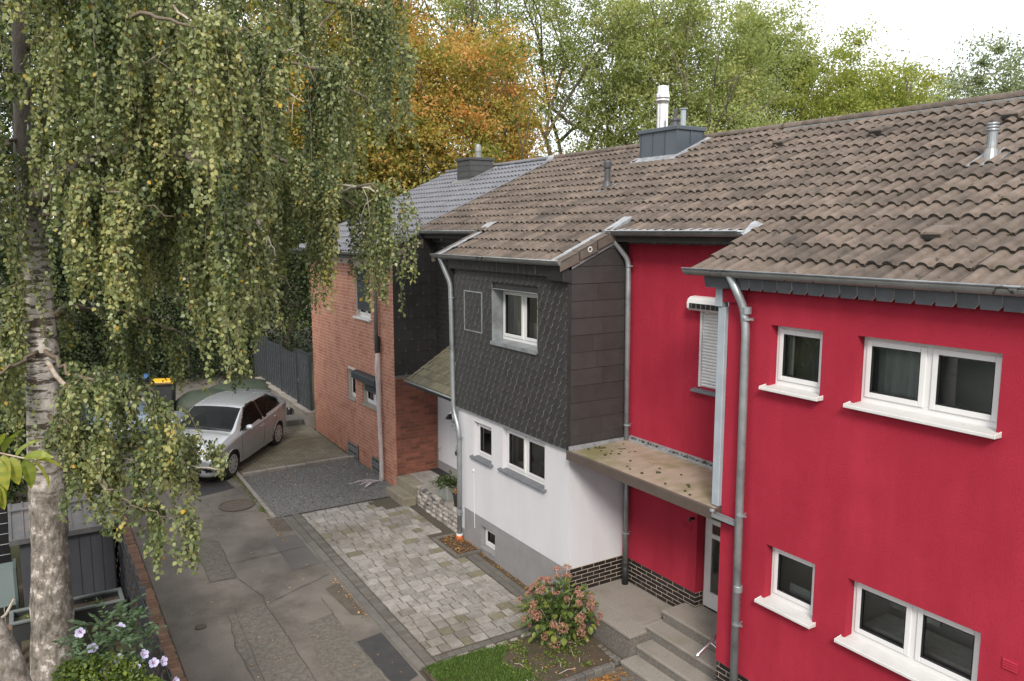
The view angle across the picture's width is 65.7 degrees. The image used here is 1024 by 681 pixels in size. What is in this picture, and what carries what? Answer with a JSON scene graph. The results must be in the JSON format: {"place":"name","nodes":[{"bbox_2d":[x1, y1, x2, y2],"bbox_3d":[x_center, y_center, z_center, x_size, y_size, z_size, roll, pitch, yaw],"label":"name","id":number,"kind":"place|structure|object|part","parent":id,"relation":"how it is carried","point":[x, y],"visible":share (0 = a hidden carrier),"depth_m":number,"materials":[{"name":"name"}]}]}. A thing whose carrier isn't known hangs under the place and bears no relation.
{"place":"outdoors","nodes":[
{"label":"outdoors","id":0,"kind":"place"},
{"bbox_2d":[67,364,228,399],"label":"road end","id":1,"kind":"structure","parent":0,"point":[192,385],"depth_m":28.45,"materials":[{"name":"asphalt"}]},
{"bbox_2d":[112,441,425,680],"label":"road","id":2,"kind":"structure","parent":0,"point":[241,536],"depth_m":13.17,"materials":[{"name":"grey asphalt"}]},
{"bbox_2d":[77,374,155,441],"bbox_3d":[-10.996,1.840,21.890,2.170,1.542,4.334,-5,9,-30],"label":"parked car","id":3,"kind":"object","parent":2,"relation":"on","point":[140,408],"visible":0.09,"depth_m":20.47,"materials":[{"name":"grey paint"}]},
{"bbox_2d":[141,374,149,396],"bbox_3d":[-11.535,1.585,24.599,0.620,1.068,0.730,-4,9,-27],"label":"wheelie bin","id":4,"kind":"object","parent":2,"relation":"on","point":[146,380],"visible":0.04,"depth_m":24.43,"materials":[{"name":"plastic"}]},
{"bbox_2d":[151,378,176,410],"bbox_3d":[-10.550,1.685,24.102,0.620,1.068,0.730,-2,8,-12],"label":"wheelie bin","id":5,"kind":"object","parent":2,"relation":"on","point":[164,387],"visible":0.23,"depth_m":23.87,"materials":[{"name":"plastic"}]},
{"bbox_2d":[158,411,184,433],"bbox_3d":[-9.880,2.258,22.512,1.602,0.500,1.403,-5,9,-32],"label":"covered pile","id":6,"kind":"object","parent":2,"relation":"on","point":[179,414],"visible":0.09,"depth_m":22.55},
{"bbox_2d":[195,624,206,629],"bbox_3d":[-4.718,4.337,12.027,0.170,0.018,0.170,-5,9,-32],"label":"valve cover","id":7,"kind":"object","parent":2,"relation":"on","point":[200,626],"visible":1,"depth_m":12.02,"materials":[{"name":"metal"}]},
{"bbox_2d":[192,478,234,496],"bbox_3d":[-6.818,3.311,17.998,0.817,0.035,1.016,-6,10,-38],"label":"road patch","id":8,"kind":"object","parent":2,"relation":"on","point":[213,486],"visible":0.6,"depth_m":18.00,"materials":[{"name":"grey asphalt"}]},
{"bbox_2d":[196,539,235,581],"bbox_3d":[-5.471,3.921,14.458,0.430,0.070,2.169,-5,9,-30],"label":"road patch","id":9,"kind":"object","parent":2,"relation":"on","point":[214,560],"visible":0.8,"depth_m":14.23,"materials":[{"name":"grey asphalt"}]},
{"bbox_2d":[153,387,286,478],"bbox_3d":[-7.226,2.238,19.887,2.170,1.542,4.334,2,10,7],"label":"parked car","id":10,"kind":"object","parent":2,"relation":"on","point":[242,424],"visible":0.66,"depth_m":19.40,"materials":[{"name":"silver metal"}]},
{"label":"side window","id":11,"kind":"part","parent":10,"relation":"part of","materials":[{"name":"black glass"}]},
{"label":"side window","id":12,"kind":"part","parent":10,"relation":"part of","materials":[{"name":"black glass"}]},
{"bbox_2d":[218,499,254,511],"bbox_3d":[-5.865,3.506,16.900,0.740,0.024,0.740,-5,9,-32],"label":"manhole cover","id":13,"kind":"object","parent":2,"relation":"on","point":[234,505],"visible":1,"depth_m":16.85,"materials":[{"name":"concrete"}]},
{"bbox_2d":[232,475,265,512],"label":"kerb weeds","id":14,"kind":"object","parent":2,"relation":"on","point":[262,507],"visible":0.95,"depth_m":17.36,"materials":[{"name":"green plant"}]},
{"bbox_2d":[235,470,275,518],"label":"kerb","id":15,"kind":"structure","parent":2,"relation":"on","point":[260,501],"depth_m":17.37,"materials":[{"name":"concrete"}]},
{"bbox_2d":[133,501,392,677],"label":"fallen leaves","id":16,"kind":"object","parent":2,"relation":"on","point":[267,602],"visible":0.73,"depth_m":12.72,"materials":[{"name":"brown plant"}]},
{"bbox_2d":[229,605,316,680],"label":"road patch","id":17,"kind":"object","parent":2,"relation":"on","point":[260,625],"visible":1,"depth_m":11.47,"materials":[{"name":"grey asphalt"}]},
{"bbox_2d":[165,493,390,680],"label":"road seams","id":18,"kind":"object","parent":2,"relation":"on","point":[270,611],"visible":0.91,"depth_m":12.08,"materials":[{"name":"black asphalt"}]},
{"bbox_2d":[266,518,292,530],"bbox_3d":[-4.665,3.691,15.926,0.330,0.027,0.850,-5,9,-32],"label":"road patch","id":19,"kind":"object","parent":2,"relation":"on","point":[281,524],"visible":1,"depth_m":15.92,"materials":[{"name":"grey asphalt"}]},
{"bbox_2d":[271,534,320,569],"bbox_3d":[-4.031,3.902,14.718,0.530,0.049,1.540,-5,9,-32],"label":"road patch","id":20,"kind":"object","parent":2,"relation":"on","point":[298,558],"visible":1,"depth_m":14.67,"materials":[{"name":"grey asphalt"}]},
{"bbox_2d":[233,476,369,617],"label":"fallen leaves","id":21,"kind":"object","parent":2,"relation":"on","point":[330,580],"visible":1,"depth_m":13.48,"materials":[{"name":"brown plant"}]},
{"bbox_2d":[304,614,385,680],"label":"road patch","id":22,"kind":"object","parent":2,"relation":"on","point":[340,653],"visible":1,"depth_m":11.38,"materials":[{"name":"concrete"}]},
{"bbox_2d":[325,583,365,614],"bbox_3d":[-2.740,4.223,12.928,0.280,0.040,1.250,-5,9,-32],"label":"road patch","id":23,"kind":"object","parent":2,"relation":"on","point":[342,599],"visible":1,"depth_m":12.94,"materials":[{"name":"grey asphalt"}]},
{"bbox_2d":[357,633,417,680],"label":"road patch","id":24,"kind":"object","parent":2,"relation":"on","point":[399,668],"visible":1,"depth_m":11.27,"materials":[{"name":"grey asphalt"}]},
{"bbox_2d":[286,406,292,414],"bbox_3d":[-6.729,2.149,23.840,0.280,0.336,0.290,-5,9,-32],"label":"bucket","id":25,"kind":"object","parent":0,"point":[289,410],"visible":0.59,"depth_m":23.76,"materials":[{"name":"plastic"}]},
{"bbox_2d":[237,423,348,474],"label":"yard","id":26,"kind":"structure","parent":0,"point":[302,443],"depth_m":20.54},
{"bbox_2d":[174,388,225,411],"bbox_3d":[-9.710,1.818,24.946,1.625,0.580,1.867,7,11,43],"label":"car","id":27,"kind":"object","parent":26,"relation":"on","point":[189,400],"visible":0.51,"depth_m":24.38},
{"bbox_2d":[209,379,269,391],"bbox_3d":[-8.895,1.612,26.194,2.486,0.600,1.846,-5,9,-32],"label":"covered pile","id":28,"kind":"object","parent":26,"relation":"on","point":[260,384],"visible":0.38,"depth_m":25.90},
{"bbox_2d":[285,414,302,425],"bbox_3d":[-6.471,2.376,23.261,0.480,0.250,0.700,-5,9,-32],"label":"block step","id":29,"kind":"object","parent":26,"relation":"on","point":[293,419],"visible":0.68,"depth_m":23.02,"materials":[{"name":"grey concrete"}]},
{"bbox_2d":[0,263,716,679],"bbox_3d":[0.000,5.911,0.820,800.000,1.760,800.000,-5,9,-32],"label":"ground","id":30,"kind":"structure","parent":0,"point":[18,561],"depth_m":29.65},
{"bbox_2d":[0,616,31,680],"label":"tree trunk","id":31,"kind":"object","parent":30,"relation":"on","point":[13,666],"visible":1,"depth_m":6.96,"materials":[{"name":"grey wood"}]},
{"bbox_2d":[0,429,64,509],"bbox_3d":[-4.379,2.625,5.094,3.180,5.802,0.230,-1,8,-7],"label":"young tree","id":32,"kind":"object","parent":30,"relation":"on","point":[12,468],"visible":1,"depth_m":4.97,"materials":[{"name":"green plant"}]},
{"bbox_2d":[0,367,121,512],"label":"garden bush","id":33,"kind":"object","parent":30,"relation":"on","point":[13,487],"visible":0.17,"depth_m":15.06,"materials":[{"name":"green plant"}]},
{"bbox_2d":[0,585,127,666],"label":"garden soil","id":34,"kind":"structure","parent":30,"relation":"on","point":[25,644],"depth_m":11.80,"materials":[{"name":"brown soil"}]},
{"bbox_2d":[0,506,11,563],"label":"slat fence","id":35,"kind":"object","parent":34,"relation":"on","point":[5,550],"visible":0.44,"depth_m":12.96,"materials":[{"name":"grey wood"}]},
{"bbox_2d":[0,558,19,629],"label":"cold frame","id":36,"kind":"object","parent":34,"relation":"on","point":[9,593],"visible":0.78,"depth_m":12.02,"materials":[{"name":"glass"}]},
{"bbox_2d":[7,492,117,606],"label":"garden shed","id":37,"kind":"structure","parent":34,"relation":"on","point":[92,562],"depth_m":12.30,"materials":[{"name":"grey wood"}]},
{"bbox_2d":[9,587,124,651],"bbox_3d":[-6.330,4.144,11.366,1.420,0.768,0.460,-5,9,-32],"label":"raised planter","id":38,"kind":"object","parent":34,"relation":"on","point":[20,623],"visible":0.56,"depth_m":11.31,"materials":[{"name":"plastic"}]},
{"bbox_2d":[0,1,148,320],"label":"dense tree","id":39,"kind":"object","parent":30,"relation":"on","point":[33,105],"visible":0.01,"depth_m":36.27,"materials":[{"name":"green plant"}]},
{"bbox_2d":[0,173,186,398],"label":"dense tree","id":40,"kind":"object","parent":30,"relation":"on","point":[81,316],"visible":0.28,"depth_m":25.81,"materials":[{"name":"green plant"}]},
{"bbox_2d":[52,593,167,680],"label":"rose shrub","id":41,"kind":"object","parent":30,"relation":"on","point":[123,635],"visible":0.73,"depth_m":8.04,"materials":[{"name":"green plant"}]},
{"bbox_2d":[50,622,179,680],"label":"hibiscus","id":42,"kind":"object","parent":30,"relation":"on","point":[99,671],"visible":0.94,"depth_m":7.83,"materials":[{"name":"green plant"}]},
{"bbox_2d":[70,378,173,680],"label":"garden fence","id":43,"kind":"object","parent":30,"relation":"on","point":[121,556],"visible":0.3,"depth_m":10.88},
{"bbox_2d":[0,309,264,395],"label":"hedge","id":44,"kind":"object","parent":30,"relation":"on","point":[101,357],"visible":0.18,"depth_m":27.92,"materials":[{"name":"green plant"}]},
{"bbox_2d":[113,480,187,680],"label":"brick edging","id":45,"kind":"object","parent":30,"relation":"on","point":[171,653],"visible":0.26,"depth_m":12.50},
{"bbox_2d":[0,0,303,352],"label":"dense tree","id":46,"kind":"object","parent":30,"relation":"on","point":[7,114],"depth_m":29.82,"materials":[{"name":"green plant"}]},
{"bbox_2d":[48,139,291,377],"bbox_3d":[-12.689,-2.609,28.856,9.039,10.126,9.476,7,10,40],"label":"dense tree","id":47,"kind":"object","parent":30,"relation":"on","point":[178,309],"visible":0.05,"depth_m":28.06,"materials":[{"name":"green plant"}]},
{"bbox_2d":[31,0,354,333],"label":"dense tree","id":48,"kind":"object","parent":30,"relation":"on","point":[206,8],"visible":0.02,"depth_m":34.20,"materials":[{"name":"green plant"}]},
{"bbox_2d":[0,0,426,680],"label":"birch tree","id":49,"kind":"object","parent":30,"relation":"on","point":[172,180],"visible":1,"depth_m":9.99,"materials":[{"name":"green plant"}]},
{"bbox_2d":[172,130,374,372],"bbox_3d":[-8.775,-3.057,30.269,9.201,9.809,9.587,-5,9,-32],"label":"dense tree","id":50,"kind":"object","parent":30,"relation":"on","point":[295,312],"visible":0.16,"depth_m":29.43,"materials":[{"name":"green plant"}]},
{"bbox_2d":[255,377,314,428],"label":"retaining wall","id":51,"kind":"structure","parent":30,"relation":"on","point":[306,415],"depth_m":23.72,"materials":[{"name":"concrete"}]},
{"bbox_2d":[254,332,312,410],"bbox_3d":[-7.420,0.789,25.352,0.070,1.770,6.290,-5,9,-32],"label":"fence","id":52,"kind":"object","parent":51,"relation":"on","point":[268,360],"visible":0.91,"depth_m":25.25,"materials":[{"name":"wood"}]},
{"bbox_2d":[297,349,309,409],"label":"garden gate","id":53,"kind":"structure","parent":52,"relation":"attached to","point":[302,365],"depth_m":23.27,"materials":[{"name":"wood"}]},
{"bbox_2d":[242,455,354,476],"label":"kerb","id":54,"kind":"structure","parent":30,"relation":"on","point":[300,465],"depth_m":19.37,"materials":[{"name":"concrete"}]},
{"bbox_2d":[212,0,467,331],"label":"maple tree","id":55,"kind":"object","parent":30,"relation":"on","point":[294,115],"visible":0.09,"depth_m":32.67,"materials":[{"name":"green plant"}]},
{"bbox_2d":[285,516,425,670],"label":"kerb","id":56,"kind":"structure","parent":30,"relation":"on","point":[397,640],"depth_m":12.92,"materials":[{"name":"grey concrete"}]},
{"bbox_2d":[322,0,452,139],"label":"maple tree","id":57,"kind":"object","parent":30,"relation":"on","point":[362,3],"visible":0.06,"depth_m":35.81,"materials":[{"name":"green plant"}]},
{"bbox_2d":[386,468,456,532],"bbox_3d":[-1.515,3.517,16.985,1.390,0.765,3.060,-5,9,-32],"label":"stone landing","id":58,"kind":"object","parent":30,"relation":"on","point":[420,489],"visible":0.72,"depth_m":17.05,"materials":[{"name":"stone"}]},
{"bbox_2d":[430,470,456,500],"bbox_3d":[-1.293,3.018,16.399,0.714,0.506,0.906,-5,9,-32],"label":"planter","id":59,"kind":"object","parent":58,"relation":"on","point":[446,484],"visible":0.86,"depth_m":16.30,"materials":[{"name":"white ceramic"}]},
{"bbox_2d":[450,487,456,506],"bbox_3d":[-1.081,3.140,15.982,0.238,0.377,0.287,4,9,27],"label":"planter","id":60,"kind":"object","parent":58,"relation":"on","point":[455,498],"visible":0.46,"depth_m":15.90,"materials":[{"name":"black ceramic"}]},
{"bbox_2d":[289,144,555,486],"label":"terraced house","id":61,"kind":"structure","parent":30,"relation":"on","point":[376,413],"depth_m":19.02,"materials":[{"name":"brick"}]},
{"bbox_2d":[352,378,355,396],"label":"window","id":62,"kind":"structure","parent":61,"relation":"in","point":[353,380],"depth_m":20.27,"materials":[{"name":"white plastic"}]},
{"bbox_2d":[360,309,370,317],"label":"window","id":63,"kind":"structure","parent":61,"relation":"in","point":[365,313],"depth_m":19.17,"materials":[{"name":"white plastic"}]},
{"bbox_2d":[367,391,375,404],"bbox_3d":[-3.253,1.220,19.046,0.086,0.710,1.060,-5,9,-32],"label":"window","id":64,"kind":"structure","parent":61,"relation":"in","point":[373,401],"depth_m":19.31,"materials":[{"name":"white plastic"}]},
{"bbox_2d":[291,0,572,216],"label":"maple tree","id":65,"kind":"object","parent":30,"relation":"on","point":[484,127],"visible":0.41,"depth_m":33.70,"materials":[{"name":"orange plant"}]},
{"bbox_2d":[405,0,575,161],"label":"ash tree","id":66,"kind":"object","parent":30,"relation":"on","point":[471,8],"visible":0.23,"depth_m":42.36,"materials":[{"name":"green plant"}]},
{"bbox_2d":[437,0,693,156],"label":"ash tree","id":67,"kind":"object","parent":30,"relation":"on","point":[554,14],"visible":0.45,"depth_m":43.98,"materials":[{"name":"green plant"}]},
{"bbox_2d":[544,136,595,155],"bbox_3d":[3.504,-4.600,36.395,7.615,9.592,7.833,-2,8,-14],"label":"undergrowth tree","id":68,"kind":"object","parent":30,"relation":"on","point":[577,149],"visible":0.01,"depth_m":35.43,"materials":[{"name":"green plant"}]},
{"bbox_2d":[558,661,614,680],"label":"bed edging","id":69,"kind":"object","parent":30,"relation":"on","point":[589,673],"visible":0.77,"depth_m":10.93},
{"bbox_2d":[400,85,787,599],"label":"terraced house","id":70,"kind":"structure","parent":30,"relation":"on","point":[520,368],"depth_m":13.55,"materials":[{"name":"tile"}]},
{"bbox_2d":[478,423,491,460],"bbox_3d":[-0.435,1.842,14.509,0.086,0.665,0.635,-5,9,-32],"label":"window","id":71,"kind":"structure","parent":70,"relation":"in","point":[483,453],"depth_m":14.65,"materials":[{"name":"white plastic"}]},
{"bbox_2d":[486,528,494,549],"bbox_3d":[-0.334,3.645,14.623,0.086,0.400,0.510,-5,9,-32],"label":"window","id":72,"kind":"structure","parent":70,"relation":"in","point":[490,543],"depth_m":14.72,"materials":[{"name":"white plastic"}]},
{"bbox_2d":[503,290,536,345],"bbox_3d":[0.236,-0.389,13.236,0.086,0.883,1.391,-5,9,-32],"label":"window","id":73,"kind":"structure","parent":70,"relation":"in","point":[525,337],"depth_m":13.27,"materials":[{"name":"white plastic"}]},
{"bbox_2d":[507,429,544,484],"bbox_3d":[0.279,1.940,13.366,0.086,0.745,1.305,-5,9,-32],"label":"window","id":74,"kind":"structure","parent":70,"relation":"in","point":[526,470],"depth_m":13.38,"materials":[{"name":"white plastic"}]},
{"bbox_2d":[570,578,716,680],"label":"entrance steps","id":75,"kind":"structure","parent":30,"relation":"on","point":[643,635],"depth_m":11.27,"materials":[{"name":"concrete"}]},
{"bbox_2d":[546,0,813,151],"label":"ash tree","id":76,"kind":"object","parent":30,"relation":"on","point":[689,32],"visible":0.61,"depth_m":38.72,"materials":[{"name":"green plant"}]},
{"bbox_2d":[654,96,809,133],"bbox_3d":[9.802,-5.182,35.102,10.245,11.075,11.279,5,9,31],"label":"undergrowth tree","id":77,"kind":"object","parent":30,"relation":"on","point":[738,110],"visible":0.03,"depth_m":34.49,"materials":[{"name":"green plant"}]},
{"bbox_2d":[680,0,861,129],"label":"ash tree","id":78,"kind":"object","parent":30,"relation":"on","point":[800,50],"visible":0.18,"depth_m":44.88,"materials":[{"name":"green plant"}]},
{"bbox_2d":[566,90,1023,680],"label":"terraced house","id":79,"kind":"structure","parent":30,"relation":"on","point":[812,460],"depth_m":8.57,"materials":[{"name":"red paint"}]},
{"bbox_2d":[695,635,715,657],"bbox_3d":[2.559,3.727,9.882,0.654,0.340,0.123,-5,9,-32],"label":"handrail","id":80,"kind":"object","parent":79,"relation":"attached to","point":[705,647],"visible":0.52,"depth_m":9.83,"materials":[{"name":"silver metal"}]},
{"bbox_2d":[703,518,720,611],"bbox_3d":[3.023,2.857,11.210,0.060,2.140,0.745,-5,9,-32],"label":"entrance door","id":81,"kind":"structure","parent":79,"relation":"in","point":[710,598],"depth_m":11.47,"materials":[{"name":"metal"}]},
{"bbox_2d":[771,547,814,614],"bbox_3d":[3.166,2.650,8.824,0.086,0.645,0.650,-5,9,-32],"label":"window","id":82,"kind":"structure","parent":79,"relation":"in","point":[806,606],"depth_m":8.90,"materials":[{"name":"white plastic"}]},
{"bbox_2d":[775,326,822,392],"bbox_3d":[3.132,0.191,8.539,0.086,0.675,0.660,-5,9,-32],"label":"window","id":83,"kind":"structure","parent":79,"relation":"in","point":[781,379],"depth_m":8.61,"materials":[{"name":"white plastic"}]},
{"bbox_2d":[851,581,980,680],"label":"window","id":84,"kind":"structure","parent":79,"relation":"in","point":[912,649],"depth_m":7.65,"materials":[{"name":"white plastic"}]},
{"bbox_2d":[861,337,1002,427],"bbox_3d":[3.878,0.356,7.354,0.086,0.675,1.360,-5,9,-32],"label":"window","id":85,"kind":"structure","parent":79,"relation":"in","point":[930,361],"depth_m":7.33,"materials":[{"name":"white plastic"}]},
{"bbox_2d":[765,13,949,124],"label":"locust tree","id":86,"kind":"object","parent":30,"relation":"on","point":[856,97],"visible":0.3,"depth_m":40.24,"materials":[{"name":"green plant"}]},
{"bbox_2d":[888,86,975,108],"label":"tree","id":87,"kind":"object","parent":30,"relation":"on","point":[930,99],"depth_m":50.54,"materials":[{"name":"green plant"}]},
{"bbox_2d":[895,26,1023,102],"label":"tree","id":88,"kind":"object","parent":30,"relation":"on","point":[958,88],"visible":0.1,"depth_m":57.45,"materials":[{"name":"green plant"}]},
{"bbox_2d":[292,497,546,665],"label":"driveway","id":89,"kind":"structure","parent":0,"point":[348,539],"depth_m":13.62,"materials":[{"name":"grey stone"}]},
{"bbox_2d":[410,504,454,533],"bbox_3d":[-1.666,3.669,16.352,0.190,0.058,1.800,-5,9,-32],"label":"wall soil strip","id":90,"kind":"object","parent":89,"relation":"on","point":[441,526],"depth_m":16.30,"materials":[{"name":"brown soil"}]},
{"bbox_2d":[478,553,541,601],"bbox_3d":[0.122,4.163,13.590,0.120,0.091,2.850,-5,9,-32],"label":"soil strip","id":91,"kind":"object","parent":89,"relation":"on","point":[522,585],"visible":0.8,"depth_m":13.96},
{"bbox_2d":[481,552,536,594],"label":"fallen leaves","id":92,"kind":"object","parent":91,"relation":"on","point":[507,573],"visible":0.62,"depth_m":13.91,"materials":[{"name":"brown plant"}]},
{"bbox_2d":[284,496,620,680],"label":"house yard","id":93,"kind":"structure","parent":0,"point":[424,675],"depth_m":11.22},
{"bbox_2d":[243,459,391,517],"bbox_3d":[-4.388,3.316,18.195,2.810,0.092,2.860,-5,9,-32],"label":"gravel bed","id":94,"kind":"object","parent":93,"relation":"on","point":[273,511],"visible":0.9,"depth_m":17.91,"materials":[{"name":"grey gravel"}]},
{"bbox_2d":[431,533,481,558],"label":"planting square","id":95,"kind":"structure","parent":93,"relation":"on","point":[454,554],"depth_m":14.75,"materials":[{"name":"grey concrete"}]},
{"bbox_2d":[438,535,477,553],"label":"soil square","id":96,"kind":"structure","parent":95,"relation":"in","point":[467,546],"depth_m":15.08,"materials":[{"name":"brown soil"}]},
{"bbox_2d":[438,533,477,553],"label":"fallen leaves","id":97,"kind":"object","parent":96,"relation":"on","point":[466,549],"visible":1,"depth_m":15.06,"materials":[{"name":"brown plant"}]},
{"bbox_2d":[443,629,547,660],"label":"bed stones","id":98,"kind":"object","parent":93,"relation":"on","point":[502,642],"visible":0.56,"depth_m":11.68,"materials":[{"name":"stone"}]},
{"bbox_2d":[466,554,550,621],"bbox_3d":[-0.016,4.215,13.492,0.225,0.193,2.820,-5,9,-32],"label":"drain strip","id":99,"kind":"object","parent":93,"relation":"on","point":[502,579],"visible":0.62,"depth_m":13.79,"materials":[{"name":"grey concrete"}]},
{"bbox_2d":[421,624,616,680],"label":"soil bed","id":100,"kind":"object","parent":93,"relation":"on","point":[599,654],"visible":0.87,"depth_m":11.31,"materials":[{"name":"brown soil"}]},
{"bbox_2d":[424,640,562,680],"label":"grass","id":101,"kind":"structure","parent":100,"relation":"on","point":[486,663],"depth_m":10.97,"materials":[{"name":"green plant"}]},
{"bbox_2d":[499,625,591,680],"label":"weeds","id":102,"kind":"object","parent":100,"relation":"on","point":[514,646],"visible":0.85,"depth_m":11.38,"materials":[{"name":"green plant"}]},
{"bbox_2d":[514,639,583,680],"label":"twigs","id":103,"kind":"object","parent":100,"relation":"on","point":[559,661],"visible":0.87,"depth_m":11.14,"materials":[{"name":"brown wood"}]},
{"bbox_2d":[516,564,602,651],"bbox_3d":[0.673,3.994,11.696,1.294,1.098,1.231,-5,9,-32],"label":"hydrangea","id":104,"kind":"object","parent":100,"relation":"on","point":[559,612],"visible":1,"depth_m":11.52,"materials":[{"name":"pink plant"}]},
{"bbox_2d":[518,627,610,675],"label":"fallen leaves","id":105,"kind":"object","parent":100,"relation":"on","point":[557,657],"visible":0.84,"depth_m":11.30,"materials":[{"name":"brown plant"}]},
{"bbox_2d":[597,644,620,664],"bbox_3d":[1.186,4.489,11.779,0.100,0.114,1.264,-5,9,-32],"label":"cobble edging","id":106,"kind":"object","parent":93,"relation":"on","point":[616,659],"visible":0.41,"depth_m":11.34,"materials":[{"name":"grey stone"}]},
{"bbox_2d":[0,0,1023,220],"label":"sky","id":107,"kind":"structure","parent":0,"point":[933,22],"materials":[{"name":"white"}]},
{"bbox_2d":[582,666,635,680],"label":"path","id":108,"kind":"structure","parent":0,"point":[625,678],"depth_m":10.94,"materials":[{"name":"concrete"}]},
{"bbox_2d":[588,668,633,680],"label":"fallen leaves","id":109,"kind":"object","parent":108,"relation":"on","point":[606,677],"visible":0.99,"depth_m":10.87,"materials":[{"name":"brown plant"}]}
]}

